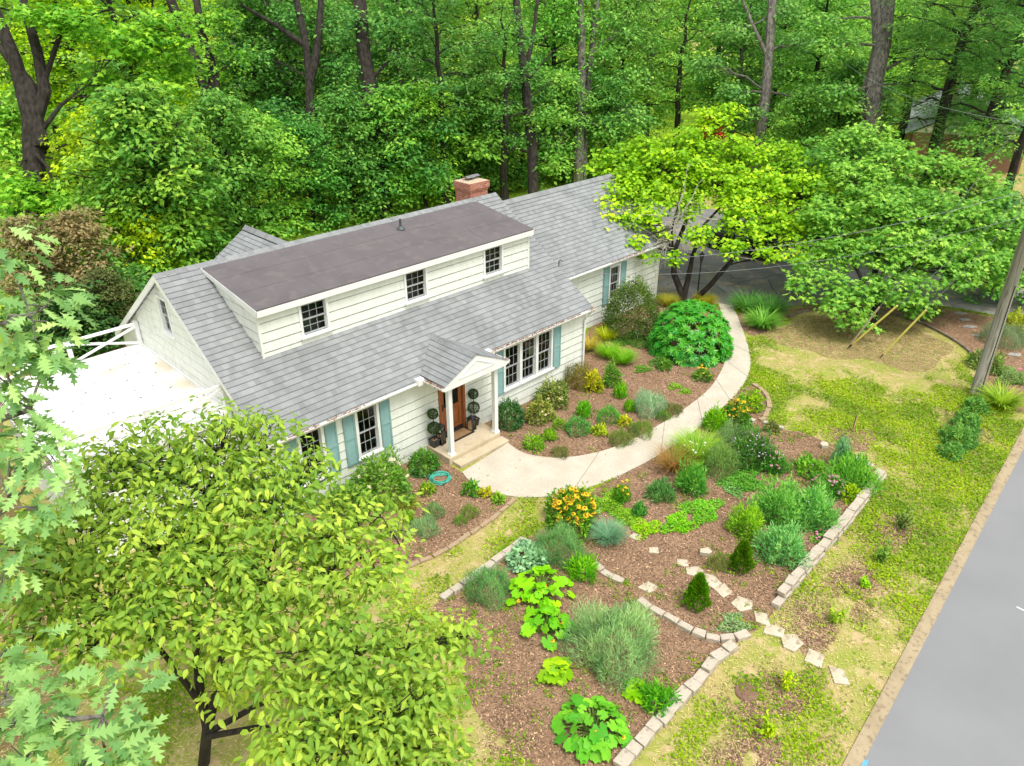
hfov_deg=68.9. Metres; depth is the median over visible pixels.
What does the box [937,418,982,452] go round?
azalea
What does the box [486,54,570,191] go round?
understory tree
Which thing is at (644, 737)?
edging block
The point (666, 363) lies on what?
leafy plant
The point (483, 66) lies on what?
understory tree
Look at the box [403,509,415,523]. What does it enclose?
leafy plant
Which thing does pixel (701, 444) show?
flower clump
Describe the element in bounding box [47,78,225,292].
understory tree
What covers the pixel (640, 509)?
leafy plant
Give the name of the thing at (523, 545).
leafy plant
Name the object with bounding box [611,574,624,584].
edging block
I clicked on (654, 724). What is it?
edging block
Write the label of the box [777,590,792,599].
edging block
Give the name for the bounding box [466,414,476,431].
lantern
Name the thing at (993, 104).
pine tree
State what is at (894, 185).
woodland shrub
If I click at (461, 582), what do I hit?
edging block
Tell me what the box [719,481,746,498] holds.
ground cover
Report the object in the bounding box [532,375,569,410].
flowering shrub
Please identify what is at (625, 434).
herb clump
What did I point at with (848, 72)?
understory tree
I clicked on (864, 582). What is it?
young shrub
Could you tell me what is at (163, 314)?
window
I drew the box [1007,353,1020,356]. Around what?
flagstone
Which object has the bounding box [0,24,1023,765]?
ground
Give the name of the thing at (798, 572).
edging block
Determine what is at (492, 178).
understory tree
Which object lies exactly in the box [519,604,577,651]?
squash plant
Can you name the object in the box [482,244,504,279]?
window
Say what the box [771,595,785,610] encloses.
edging block
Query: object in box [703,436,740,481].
herb clump
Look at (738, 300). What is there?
strap leaf plant
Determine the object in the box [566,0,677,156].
forest tree
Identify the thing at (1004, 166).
neighbour house
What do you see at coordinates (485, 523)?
edging block
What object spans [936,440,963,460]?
azalea
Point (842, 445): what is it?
leafy plant
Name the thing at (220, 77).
forest tree
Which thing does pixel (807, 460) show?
leafy plant
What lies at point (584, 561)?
leafy plant
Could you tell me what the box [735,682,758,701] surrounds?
rock
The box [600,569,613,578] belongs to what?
edging block
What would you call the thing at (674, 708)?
edging block
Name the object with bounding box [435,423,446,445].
lantern
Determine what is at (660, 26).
forest tree
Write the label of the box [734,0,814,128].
forest tree
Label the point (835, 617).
young shrub
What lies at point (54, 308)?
woodland shrub
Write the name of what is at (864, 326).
guy wire
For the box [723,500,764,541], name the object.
willowy bush
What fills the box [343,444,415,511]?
hydrangea
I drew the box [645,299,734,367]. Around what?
rhododendron bush
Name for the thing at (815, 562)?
edging block
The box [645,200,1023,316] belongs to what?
driveway
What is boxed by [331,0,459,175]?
forest tree
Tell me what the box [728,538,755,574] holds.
conical evergreen
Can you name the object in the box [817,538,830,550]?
edging block
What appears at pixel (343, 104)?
understory tree
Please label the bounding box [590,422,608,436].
leafy plant
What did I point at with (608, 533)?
ornamental grass
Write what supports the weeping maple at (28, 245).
on the back lawn at (548, 184)
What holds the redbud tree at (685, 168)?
on the ground at (814, 360)
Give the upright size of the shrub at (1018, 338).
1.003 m
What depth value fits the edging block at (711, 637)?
16.73 m
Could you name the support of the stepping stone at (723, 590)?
on the mulch bed at (651, 536)
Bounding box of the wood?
[0,0,1023,134]
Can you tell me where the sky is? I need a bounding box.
[1,0,1013,40]
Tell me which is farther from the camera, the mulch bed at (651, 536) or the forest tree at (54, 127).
the forest tree at (54, 127)
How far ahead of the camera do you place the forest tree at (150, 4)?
53.62 m
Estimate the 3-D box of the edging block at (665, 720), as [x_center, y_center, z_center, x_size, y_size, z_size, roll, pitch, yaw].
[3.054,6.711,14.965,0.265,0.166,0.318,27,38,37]
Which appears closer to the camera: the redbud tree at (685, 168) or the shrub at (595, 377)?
the shrub at (595, 377)
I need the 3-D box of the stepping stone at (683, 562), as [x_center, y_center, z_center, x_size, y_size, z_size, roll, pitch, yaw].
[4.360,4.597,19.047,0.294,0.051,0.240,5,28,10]
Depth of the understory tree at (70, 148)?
36.00 m
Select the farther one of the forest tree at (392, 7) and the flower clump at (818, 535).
the forest tree at (392, 7)
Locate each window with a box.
[153,293,175,339]
[296,427,328,486]
[297,298,332,340]
[354,403,383,461]
[403,267,430,305]
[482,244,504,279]
[504,328,553,392]
[608,262,621,302]
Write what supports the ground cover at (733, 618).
on the mulch bed at (651, 536)
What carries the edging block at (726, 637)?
on the mulch bed at (651, 536)
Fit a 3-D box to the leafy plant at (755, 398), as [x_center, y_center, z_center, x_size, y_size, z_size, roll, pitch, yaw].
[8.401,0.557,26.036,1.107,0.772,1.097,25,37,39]
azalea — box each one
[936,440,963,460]
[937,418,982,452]
[946,407,983,432]
[963,393,992,416]
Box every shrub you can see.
[4,271,122,359]
[48,278,128,358]
[72,246,150,341]
[96,195,192,292]
[120,192,203,267]
[317,479,371,528]
[407,446,442,478]
[417,480,436,496]
[491,395,525,431]
[524,391,557,427]
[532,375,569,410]
[563,359,592,391]
[583,367,604,393]
[755,709,778,739]
[757,146,823,234]
[780,669,796,691]
[789,135,861,237]
[828,607,848,623]
[847,157,924,256]
[859,575,873,588]
[873,181,978,276]
[875,539,892,562]
[895,506,918,528]
[944,174,1023,272]
[961,218,1023,304]
[965,349,1007,375]
[974,319,1023,350]
[1005,307,1023,333]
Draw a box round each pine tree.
[874,0,1023,186]
[919,0,1023,202]
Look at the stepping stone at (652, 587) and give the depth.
18.24 m
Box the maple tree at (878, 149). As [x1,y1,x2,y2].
[782,117,1023,334]
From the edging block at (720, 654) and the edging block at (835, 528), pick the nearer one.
the edging block at (720, 654)
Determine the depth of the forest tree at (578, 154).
53.68 m
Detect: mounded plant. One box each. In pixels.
[552,416,565,429]
[563,414,591,437]
[595,403,621,424]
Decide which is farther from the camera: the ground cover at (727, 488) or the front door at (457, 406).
the front door at (457, 406)
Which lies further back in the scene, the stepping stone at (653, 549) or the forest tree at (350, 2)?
the forest tree at (350, 2)
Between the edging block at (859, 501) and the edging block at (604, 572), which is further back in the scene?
the edging block at (859, 501)
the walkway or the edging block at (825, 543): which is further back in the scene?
the walkway
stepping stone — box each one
[638,581,657,593]
[649,547,658,553]
[677,559,688,566]
[686,566,703,576]
[704,574,721,587]
[713,583,731,597]
[731,596,752,611]
[754,611,769,625]
[763,624,784,637]
[781,634,803,652]
[804,648,824,668]
[829,665,849,685]
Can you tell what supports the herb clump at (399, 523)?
on the mulch bed at (442, 499)
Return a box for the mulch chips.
[271,291,1023,765]
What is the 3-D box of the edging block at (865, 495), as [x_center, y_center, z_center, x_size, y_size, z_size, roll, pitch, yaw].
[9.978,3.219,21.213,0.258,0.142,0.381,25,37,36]
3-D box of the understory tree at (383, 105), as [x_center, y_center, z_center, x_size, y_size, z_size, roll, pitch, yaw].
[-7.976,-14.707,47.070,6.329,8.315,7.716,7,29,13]
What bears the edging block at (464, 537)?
on the ground at (814, 360)
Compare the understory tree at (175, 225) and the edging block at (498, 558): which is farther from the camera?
the understory tree at (175, 225)
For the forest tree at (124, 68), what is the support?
on the back lawn at (548, 184)
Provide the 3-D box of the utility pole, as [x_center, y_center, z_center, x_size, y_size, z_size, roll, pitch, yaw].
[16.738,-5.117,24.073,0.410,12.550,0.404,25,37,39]
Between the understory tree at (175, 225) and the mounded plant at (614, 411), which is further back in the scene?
the understory tree at (175, 225)
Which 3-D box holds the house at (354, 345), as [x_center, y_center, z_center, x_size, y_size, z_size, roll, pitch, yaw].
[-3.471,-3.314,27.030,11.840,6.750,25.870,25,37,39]
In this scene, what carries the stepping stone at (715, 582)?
on the mulch bed at (651, 536)
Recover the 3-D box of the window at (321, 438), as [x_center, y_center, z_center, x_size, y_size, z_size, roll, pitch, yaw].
[-5.468,1.992,20.463,0.180,1.765,0.900,25,37,39]
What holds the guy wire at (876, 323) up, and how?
attached to the utility pole
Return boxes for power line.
[846,64,1020,122]
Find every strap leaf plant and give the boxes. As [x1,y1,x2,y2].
[722,287,775,312]
[739,305,792,330]
[745,290,797,315]
[969,377,1023,411]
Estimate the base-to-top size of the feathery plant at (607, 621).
1.545 m
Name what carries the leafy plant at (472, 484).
on the mulch bed at (442, 499)
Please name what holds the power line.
attached to the utility pole
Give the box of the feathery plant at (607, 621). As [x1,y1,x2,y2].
[553,594,665,697]
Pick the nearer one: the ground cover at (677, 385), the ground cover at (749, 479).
the ground cover at (749, 479)
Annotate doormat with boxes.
[446,426,474,441]
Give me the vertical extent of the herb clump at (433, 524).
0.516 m
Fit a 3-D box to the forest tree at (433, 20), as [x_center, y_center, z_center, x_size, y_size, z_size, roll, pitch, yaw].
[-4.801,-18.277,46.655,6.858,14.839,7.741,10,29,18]
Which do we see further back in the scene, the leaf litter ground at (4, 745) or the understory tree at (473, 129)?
the understory tree at (473, 129)
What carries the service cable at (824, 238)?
attached to the utility pole
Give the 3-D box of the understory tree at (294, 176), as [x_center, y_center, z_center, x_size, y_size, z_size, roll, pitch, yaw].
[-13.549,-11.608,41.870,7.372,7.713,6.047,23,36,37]
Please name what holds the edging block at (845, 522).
on the edging block
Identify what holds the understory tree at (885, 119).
on the ground at (814, 360)
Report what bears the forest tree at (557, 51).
on the back lawn at (548, 184)
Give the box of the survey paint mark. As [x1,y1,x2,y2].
[861,760,867,765]
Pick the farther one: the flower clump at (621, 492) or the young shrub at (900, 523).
the flower clump at (621, 492)
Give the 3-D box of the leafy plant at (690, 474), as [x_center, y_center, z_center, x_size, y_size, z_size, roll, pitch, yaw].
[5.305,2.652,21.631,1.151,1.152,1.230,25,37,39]
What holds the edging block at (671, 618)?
on the mulch bed at (651, 536)
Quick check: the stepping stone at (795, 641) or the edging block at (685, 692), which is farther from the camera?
the stepping stone at (795, 641)
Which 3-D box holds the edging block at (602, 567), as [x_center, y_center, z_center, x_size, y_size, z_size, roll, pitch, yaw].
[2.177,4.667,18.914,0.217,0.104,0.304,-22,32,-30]
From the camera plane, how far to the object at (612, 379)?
27.34 m
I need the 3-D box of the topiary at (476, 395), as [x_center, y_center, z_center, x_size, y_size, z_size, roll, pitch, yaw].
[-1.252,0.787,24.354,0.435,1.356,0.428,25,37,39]
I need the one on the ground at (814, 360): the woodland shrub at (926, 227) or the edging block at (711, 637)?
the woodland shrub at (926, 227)
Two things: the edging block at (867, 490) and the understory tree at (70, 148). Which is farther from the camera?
the understory tree at (70, 148)
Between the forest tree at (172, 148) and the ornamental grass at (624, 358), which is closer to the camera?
the ornamental grass at (624, 358)
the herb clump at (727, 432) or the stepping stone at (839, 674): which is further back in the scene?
the herb clump at (727, 432)
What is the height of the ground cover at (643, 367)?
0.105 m
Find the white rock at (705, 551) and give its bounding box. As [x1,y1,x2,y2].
[699,547,711,556]
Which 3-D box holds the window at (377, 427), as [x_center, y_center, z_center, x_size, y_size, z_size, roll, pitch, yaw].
[-4.170,1.383,21.609,0.180,1.765,0.910,25,37,39]
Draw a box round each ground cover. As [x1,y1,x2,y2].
[594,488,623,517]
[608,507,645,525]
[609,330,647,348]
[630,517,662,541]
[633,365,652,372]
[648,345,686,365]
[658,510,698,533]
[668,382,682,389]
[676,498,725,525]
[678,387,690,394]
[714,612,752,632]
[716,467,766,492]
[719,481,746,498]
[897,304,946,320]
[991,365,1023,386]
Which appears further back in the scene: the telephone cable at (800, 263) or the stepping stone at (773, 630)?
the telephone cable at (800, 263)
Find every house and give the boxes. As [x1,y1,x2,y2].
[0,173,669,561]
[905,78,1023,174]
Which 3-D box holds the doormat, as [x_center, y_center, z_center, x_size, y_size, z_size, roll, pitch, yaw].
[-1.701,1.643,24.165,0.540,0.019,0.880,25,37,39]
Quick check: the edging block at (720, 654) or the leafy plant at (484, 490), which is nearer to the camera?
the edging block at (720, 654)
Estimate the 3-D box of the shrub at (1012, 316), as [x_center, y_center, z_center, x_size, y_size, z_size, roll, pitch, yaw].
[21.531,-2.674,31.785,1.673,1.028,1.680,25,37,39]
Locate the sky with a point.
(84, 0)
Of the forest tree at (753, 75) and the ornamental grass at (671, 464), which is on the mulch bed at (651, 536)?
the ornamental grass at (671, 464)
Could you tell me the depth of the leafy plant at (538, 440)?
23.72 m
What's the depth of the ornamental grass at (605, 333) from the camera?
31.22 m
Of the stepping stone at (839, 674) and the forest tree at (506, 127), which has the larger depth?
the forest tree at (506, 127)
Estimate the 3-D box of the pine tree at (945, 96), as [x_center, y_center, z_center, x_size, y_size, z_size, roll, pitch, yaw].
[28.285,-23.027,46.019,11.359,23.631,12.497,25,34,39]
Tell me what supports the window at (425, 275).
in the house at (354, 345)
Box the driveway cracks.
[667,270,993,303]
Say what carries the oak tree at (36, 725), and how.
on the ground at (814, 360)
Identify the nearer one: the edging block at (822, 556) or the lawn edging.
the edging block at (822, 556)
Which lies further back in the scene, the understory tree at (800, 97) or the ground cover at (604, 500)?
the understory tree at (800, 97)
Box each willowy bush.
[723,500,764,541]
[745,472,808,530]
[750,517,812,570]
[786,476,844,533]
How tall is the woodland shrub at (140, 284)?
4.238 m
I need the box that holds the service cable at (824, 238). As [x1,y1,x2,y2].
[624,191,1022,260]
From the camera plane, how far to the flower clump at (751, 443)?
22.59 m
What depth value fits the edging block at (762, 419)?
25.32 m
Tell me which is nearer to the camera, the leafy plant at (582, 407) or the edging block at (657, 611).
the edging block at (657, 611)
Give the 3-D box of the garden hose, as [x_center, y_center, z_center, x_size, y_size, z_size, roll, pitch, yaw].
[-2.369,2.790,22.453,1.161,0.099,0.726,16,32,28]
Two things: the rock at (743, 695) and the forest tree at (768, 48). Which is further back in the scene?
the forest tree at (768, 48)
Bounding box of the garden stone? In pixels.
[628,533,640,539]
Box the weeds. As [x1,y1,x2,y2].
[304,308,1022,750]
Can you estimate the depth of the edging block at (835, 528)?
19.87 m
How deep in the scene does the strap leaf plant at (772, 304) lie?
33.58 m
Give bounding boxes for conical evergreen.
[681,571,712,612]
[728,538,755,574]
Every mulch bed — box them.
[272,459,510,575]
[433,386,873,765]
[485,300,724,457]
[736,305,1023,411]
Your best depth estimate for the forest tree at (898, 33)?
72.08 m
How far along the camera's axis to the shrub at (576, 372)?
27.25 m
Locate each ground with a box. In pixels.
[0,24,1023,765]
[0,422,83,765]
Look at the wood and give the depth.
85.03 m
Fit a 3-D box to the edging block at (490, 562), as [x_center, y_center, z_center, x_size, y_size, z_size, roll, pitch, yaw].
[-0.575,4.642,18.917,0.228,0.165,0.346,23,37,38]
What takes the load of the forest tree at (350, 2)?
on the back lawn at (548, 184)
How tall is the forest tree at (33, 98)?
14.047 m
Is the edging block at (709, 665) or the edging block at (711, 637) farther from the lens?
the edging block at (711, 637)
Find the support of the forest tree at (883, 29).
on the ground at (814, 360)
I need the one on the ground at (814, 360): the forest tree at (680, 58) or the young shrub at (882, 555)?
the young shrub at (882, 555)
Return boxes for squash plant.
[504,565,575,617]
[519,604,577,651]
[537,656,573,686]
[550,694,633,763]
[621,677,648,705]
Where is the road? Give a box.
[865,449,1023,765]
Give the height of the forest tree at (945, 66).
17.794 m
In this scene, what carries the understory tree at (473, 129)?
on the back lawn at (548, 184)
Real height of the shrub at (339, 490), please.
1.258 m
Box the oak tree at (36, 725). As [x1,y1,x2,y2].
[0,224,178,765]
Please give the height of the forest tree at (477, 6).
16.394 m
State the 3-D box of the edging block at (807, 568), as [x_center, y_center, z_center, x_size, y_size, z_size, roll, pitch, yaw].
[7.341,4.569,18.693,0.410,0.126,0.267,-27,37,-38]
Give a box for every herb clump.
[381,521,403,540]
[405,513,443,538]
[423,501,447,518]
[452,513,467,526]
[460,502,481,520]
[460,563,510,611]
[529,518,591,569]
[550,445,568,459]
[608,426,636,448]
[626,419,654,440]
[632,388,667,419]
[656,408,672,421]
[662,401,683,417]
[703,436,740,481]
[706,551,728,572]
[709,415,746,455]
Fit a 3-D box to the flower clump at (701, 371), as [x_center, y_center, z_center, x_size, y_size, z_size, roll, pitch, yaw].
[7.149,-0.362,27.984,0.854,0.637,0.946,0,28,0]
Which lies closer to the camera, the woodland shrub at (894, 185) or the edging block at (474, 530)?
the edging block at (474, 530)
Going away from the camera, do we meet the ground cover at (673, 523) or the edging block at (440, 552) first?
the edging block at (440, 552)
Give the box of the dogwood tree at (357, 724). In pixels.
[0,395,502,765]
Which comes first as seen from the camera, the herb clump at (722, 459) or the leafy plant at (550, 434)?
the herb clump at (722, 459)
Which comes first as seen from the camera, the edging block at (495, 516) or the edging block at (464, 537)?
the edging block at (464, 537)
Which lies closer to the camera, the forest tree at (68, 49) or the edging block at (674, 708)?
the edging block at (674, 708)
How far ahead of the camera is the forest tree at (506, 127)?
47.06 m
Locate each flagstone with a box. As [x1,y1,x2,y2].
[962,325,977,327]
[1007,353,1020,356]
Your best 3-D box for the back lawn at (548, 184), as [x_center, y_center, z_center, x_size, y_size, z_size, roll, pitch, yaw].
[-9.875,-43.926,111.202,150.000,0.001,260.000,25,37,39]
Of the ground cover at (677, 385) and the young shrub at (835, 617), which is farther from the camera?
the ground cover at (677, 385)
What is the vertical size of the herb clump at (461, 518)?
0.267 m
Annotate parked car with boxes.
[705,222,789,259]
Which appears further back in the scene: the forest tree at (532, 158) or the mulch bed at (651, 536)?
the forest tree at (532, 158)
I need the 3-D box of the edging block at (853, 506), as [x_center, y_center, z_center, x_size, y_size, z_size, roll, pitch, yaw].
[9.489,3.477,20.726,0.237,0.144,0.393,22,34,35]
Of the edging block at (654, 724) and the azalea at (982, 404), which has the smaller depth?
the edging block at (654, 724)
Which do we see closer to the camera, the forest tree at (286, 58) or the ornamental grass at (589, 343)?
the ornamental grass at (589, 343)
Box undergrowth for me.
[0,85,890,372]
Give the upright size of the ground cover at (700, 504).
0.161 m
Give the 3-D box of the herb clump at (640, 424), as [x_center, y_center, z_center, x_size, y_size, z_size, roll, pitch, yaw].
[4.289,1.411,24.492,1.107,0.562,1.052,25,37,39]
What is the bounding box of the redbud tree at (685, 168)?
[578,101,886,301]
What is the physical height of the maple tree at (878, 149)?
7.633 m
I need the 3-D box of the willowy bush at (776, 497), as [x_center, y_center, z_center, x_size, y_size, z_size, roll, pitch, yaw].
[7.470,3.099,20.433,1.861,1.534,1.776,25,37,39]
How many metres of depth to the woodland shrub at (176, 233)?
36.99 m
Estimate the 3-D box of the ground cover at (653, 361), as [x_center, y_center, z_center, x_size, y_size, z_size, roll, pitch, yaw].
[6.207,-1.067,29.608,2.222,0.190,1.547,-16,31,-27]
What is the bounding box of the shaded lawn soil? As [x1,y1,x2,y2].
[764,304,953,371]
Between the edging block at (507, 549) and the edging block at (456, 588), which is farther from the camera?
the edging block at (507, 549)
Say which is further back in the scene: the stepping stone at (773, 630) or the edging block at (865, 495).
the edging block at (865, 495)
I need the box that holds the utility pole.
[969,226,1023,395]
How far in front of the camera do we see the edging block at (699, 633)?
16.85 m
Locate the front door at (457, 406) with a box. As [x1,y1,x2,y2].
[441,386,462,433]
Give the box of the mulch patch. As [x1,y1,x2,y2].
[830,428,875,451]
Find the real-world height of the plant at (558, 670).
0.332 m
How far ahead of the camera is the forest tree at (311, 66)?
47.82 m
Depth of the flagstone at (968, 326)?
32.22 m
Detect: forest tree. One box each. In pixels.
[0,0,108,159]
[0,0,156,167]
[0,0,209,283]
[20,0,190,123]
[45,0,193,210]
[67,0,232,176]
[136,127,196,210]
[157,0,260,232]
[173,0,279,150]
[180,0,357,180]
[187,0,327,182]
[236,0,345,148]
[236,0,363,211]
[258,0,397,182]
[314,0,401,134]
[321,0,470,220]
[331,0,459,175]
[348,0,502,160]
[381,0,493,204]
[415,0,546,99]
[456,0,556,200]
[456,0,579,193]
[489,0,589,135]
[490,0,619,172]
[538,0,630,182]
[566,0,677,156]
[583,0,660,179]
[585,0,714,147]
[635,0,736,148]
[649,0,789,143]
[679,0,829,172]
[683,0,797,164]
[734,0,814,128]
[741,0,889,146]
[773,0,894,113]
[796,0,958,165]
[836,0,954,118]
[858,0,985,159]
[920,0,1023,108]
[922,0,1023,162]
[946,24,1023,195]
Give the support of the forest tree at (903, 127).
on the ground at (814, 360)
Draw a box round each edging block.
[404,560,419,569]
[420,555,432,563]
[432,547,448,557]
[439,589,452,600]
[447,539,459,549]
[450,582,463,594]
[458,532,470,542]
[459,574,474,587]
[470,525,480,535]
[479,519,491,528]
[482,559,496,569]
[489,511,501,522]
[491,551,506,564]
[499,504,508,512]
[502,544,512,552]
[506,497,515,505]
[512,536,525,544]
[594,561,604,571]
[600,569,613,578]
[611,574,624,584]
[613,748,634,765]
[625,739,642,760]
[634,726,654,749]
[637,597,651,609]
[645,716,662,735]
[649,605,665,617]
[656,708,673,727]
[662,612,679,625]
[664,697,682,714]
[675,685,691,707]
[677,620,693,633]
[683,677,701,696]
[691,627,705,639]
[693,668,708,686]
[701,656,717,676]
[705,633,719,643]
[709,647,729,664]
[720,633,734,642]
[721,639,737,655]
[733,629,750,642]
[758,416,766,421]
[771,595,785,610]
[777,583,790,596]
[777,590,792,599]
[784,574,798,589]
[790,566,804,578]
[797,558,812,573]
[798,574,805,585]
[805,550,818,561]
[806,567,811,577]
[811,544,824,556]
[811,558,818,569]
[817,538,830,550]
[819,552,825,561]
[822,529,837,543]
[830,524,843,535]
[837,515,850,528]
[842,508,854,520]
[848,502,859,513]
[853,496,864,508]
[856,490,869,501]
[862,485,871,493]
[875,468,884,477]
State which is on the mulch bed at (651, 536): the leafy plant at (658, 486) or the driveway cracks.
the leafy plant at (658, 486)
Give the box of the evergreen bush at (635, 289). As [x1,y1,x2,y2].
[599,271,662,340]
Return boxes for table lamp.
[524,342,532,376]
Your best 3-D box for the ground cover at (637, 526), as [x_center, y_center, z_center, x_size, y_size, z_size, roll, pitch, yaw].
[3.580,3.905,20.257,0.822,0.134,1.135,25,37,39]
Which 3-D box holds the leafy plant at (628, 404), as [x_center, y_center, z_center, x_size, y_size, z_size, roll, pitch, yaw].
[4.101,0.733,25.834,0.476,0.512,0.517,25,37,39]
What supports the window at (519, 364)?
in the house at (354, 345)
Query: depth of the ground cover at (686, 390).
27.14 m
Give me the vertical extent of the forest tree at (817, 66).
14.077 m
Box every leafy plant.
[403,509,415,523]
[460,478,481,497]
[477,485,492,499]
[489,490,505,504]
[505,538,550,574]
[521,432,545,453]
[541,427,558,440]
[562,550,599,585]
[576,397,592,418]
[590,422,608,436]
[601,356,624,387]
[611,379,628,398]
[615,414,632,427]
[623,398,636,412]
[631,499,647,517]
[637,676,682,719]
[642,474,678,503]
[656,357,673,371]
[671,456,709,498]
[700,400,731,432]
[735,389,765,413]
[762,416,781,433]
[791,451,827,480]
[821,449,888,498]
[829,431,851,465]
[838,482,863,504]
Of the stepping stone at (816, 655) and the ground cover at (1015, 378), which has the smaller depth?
the stepping stone at (816, 655)
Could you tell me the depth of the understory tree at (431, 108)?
47.55 m
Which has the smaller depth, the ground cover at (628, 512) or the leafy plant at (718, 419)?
the ground cover at (628, 512)
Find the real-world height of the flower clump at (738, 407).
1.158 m
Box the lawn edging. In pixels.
[788,308,977,362]
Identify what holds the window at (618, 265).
in the house at (354, 345)
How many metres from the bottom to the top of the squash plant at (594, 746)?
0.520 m
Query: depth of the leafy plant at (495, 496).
21.30 m
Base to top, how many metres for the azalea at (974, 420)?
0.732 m
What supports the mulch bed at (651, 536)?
on the ground at (814, 360)
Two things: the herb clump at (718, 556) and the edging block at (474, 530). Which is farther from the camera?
the edging block at (474, 530)
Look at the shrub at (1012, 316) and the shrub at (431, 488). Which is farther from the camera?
the shrub at (1012, 316)
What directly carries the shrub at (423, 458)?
on the mulch bed at (442, 499)
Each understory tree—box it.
[0,81,104,258]
[28,100,155,269]
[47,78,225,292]
[65,73,247,283]
[178,81,302,247]
[210,104,323,240]
[259,109,361,231]
[292,81,400,225]
[331,81,440,222]
[376,78,484,206]
[428,48,527,194]
[428,88,498,188]
[455,81,527,192]
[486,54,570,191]
[523,66,603,183]
[569,72,643,177]
[758,83,838,171]
[794,52,890,159]
[830,82,908,161]
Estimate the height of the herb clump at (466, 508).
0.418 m
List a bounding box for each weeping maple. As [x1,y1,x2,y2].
[0,211,81,341]
[21,204,134,332]
[77,260,141,349]
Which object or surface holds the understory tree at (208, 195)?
on the back lawn at (548, 184)
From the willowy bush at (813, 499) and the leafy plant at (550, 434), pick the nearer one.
the willowy bush at (813, 499)
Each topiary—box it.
[427,408,440,447]
[467,389,479,425]
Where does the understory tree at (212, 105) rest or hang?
on the back lawn at (548, 184)
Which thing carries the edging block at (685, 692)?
on the ground at (814, 360)
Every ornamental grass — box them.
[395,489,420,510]
[585,334,604,349]
[586,514,632,547]
[590,323,621,339]
[593,338,623,358]
[607,343,640,364]
[649,438,706,473]
[655,291,680,305]
[691,291,719,305]
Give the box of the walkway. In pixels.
[462,303,750,497]
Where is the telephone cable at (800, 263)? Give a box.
[566,216,1023,274]
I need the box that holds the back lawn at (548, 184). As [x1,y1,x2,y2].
[0,50,1023,368]
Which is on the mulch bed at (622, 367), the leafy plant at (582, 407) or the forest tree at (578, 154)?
the leafy plant at (582, 407)
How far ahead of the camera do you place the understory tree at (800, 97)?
51.29 m
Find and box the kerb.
[842,427,1023,765]
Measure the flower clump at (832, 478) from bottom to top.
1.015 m
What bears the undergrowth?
on the ground at (814, 360)
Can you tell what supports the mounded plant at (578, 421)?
on the mulch bed at (622, 367)
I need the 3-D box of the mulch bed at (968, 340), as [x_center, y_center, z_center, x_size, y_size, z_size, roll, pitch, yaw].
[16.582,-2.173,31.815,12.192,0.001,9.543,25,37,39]
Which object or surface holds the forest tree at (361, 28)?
on the back lawn at (548, 184)
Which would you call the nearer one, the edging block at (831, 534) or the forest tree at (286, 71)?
the edging block at (831, 534)
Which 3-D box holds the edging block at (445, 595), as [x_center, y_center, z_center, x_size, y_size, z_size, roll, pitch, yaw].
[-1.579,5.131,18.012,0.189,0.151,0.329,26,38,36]
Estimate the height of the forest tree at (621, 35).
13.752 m
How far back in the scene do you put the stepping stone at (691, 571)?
18.77 m
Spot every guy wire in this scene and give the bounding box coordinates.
[847,119,1023,348]
[849,197,1023,347]
[880,209,1023,357]
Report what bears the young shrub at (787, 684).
on the ground at (814, 360)
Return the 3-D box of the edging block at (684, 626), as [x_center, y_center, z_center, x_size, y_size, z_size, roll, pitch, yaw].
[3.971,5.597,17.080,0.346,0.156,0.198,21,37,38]
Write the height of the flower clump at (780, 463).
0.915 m
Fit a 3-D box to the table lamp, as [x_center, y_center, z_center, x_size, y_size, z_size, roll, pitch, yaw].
[0.650,-0.691,27.179,0.400,1.600,0.400,25,37,39]
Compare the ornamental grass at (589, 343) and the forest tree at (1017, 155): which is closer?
the ornamental grass at (589, 343)
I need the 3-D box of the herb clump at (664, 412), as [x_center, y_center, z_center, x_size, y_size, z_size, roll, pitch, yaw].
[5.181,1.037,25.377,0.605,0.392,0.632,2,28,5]
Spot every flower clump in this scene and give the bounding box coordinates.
[542,481,600,544]
[611,479,631,503]
[664,422,733,465]
[691,364,713,383]
[720,393,753,428]
[727,421,779,474]
[755,445,794,475]
[809,462,854,502]
[810,529,838,545]
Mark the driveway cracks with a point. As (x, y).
(771, 286)
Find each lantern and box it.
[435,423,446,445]
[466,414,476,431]
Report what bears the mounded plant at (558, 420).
on the mulch bed at (622, 367)
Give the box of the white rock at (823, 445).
[819,441,828,448]
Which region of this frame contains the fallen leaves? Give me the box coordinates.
[2,243,991,759]
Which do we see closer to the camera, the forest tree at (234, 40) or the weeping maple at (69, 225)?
the weeping maple at (69, 225)
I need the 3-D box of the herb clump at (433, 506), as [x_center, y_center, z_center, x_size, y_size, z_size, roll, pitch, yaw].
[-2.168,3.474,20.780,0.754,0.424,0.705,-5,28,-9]
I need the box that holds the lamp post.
[697,251,703,292]
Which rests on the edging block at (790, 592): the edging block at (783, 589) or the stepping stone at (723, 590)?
the edging block at (783, 589)
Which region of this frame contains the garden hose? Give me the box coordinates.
[413,471,451,484]
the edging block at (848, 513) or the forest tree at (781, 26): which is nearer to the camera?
the edging block at (848, 513)
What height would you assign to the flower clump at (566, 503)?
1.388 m

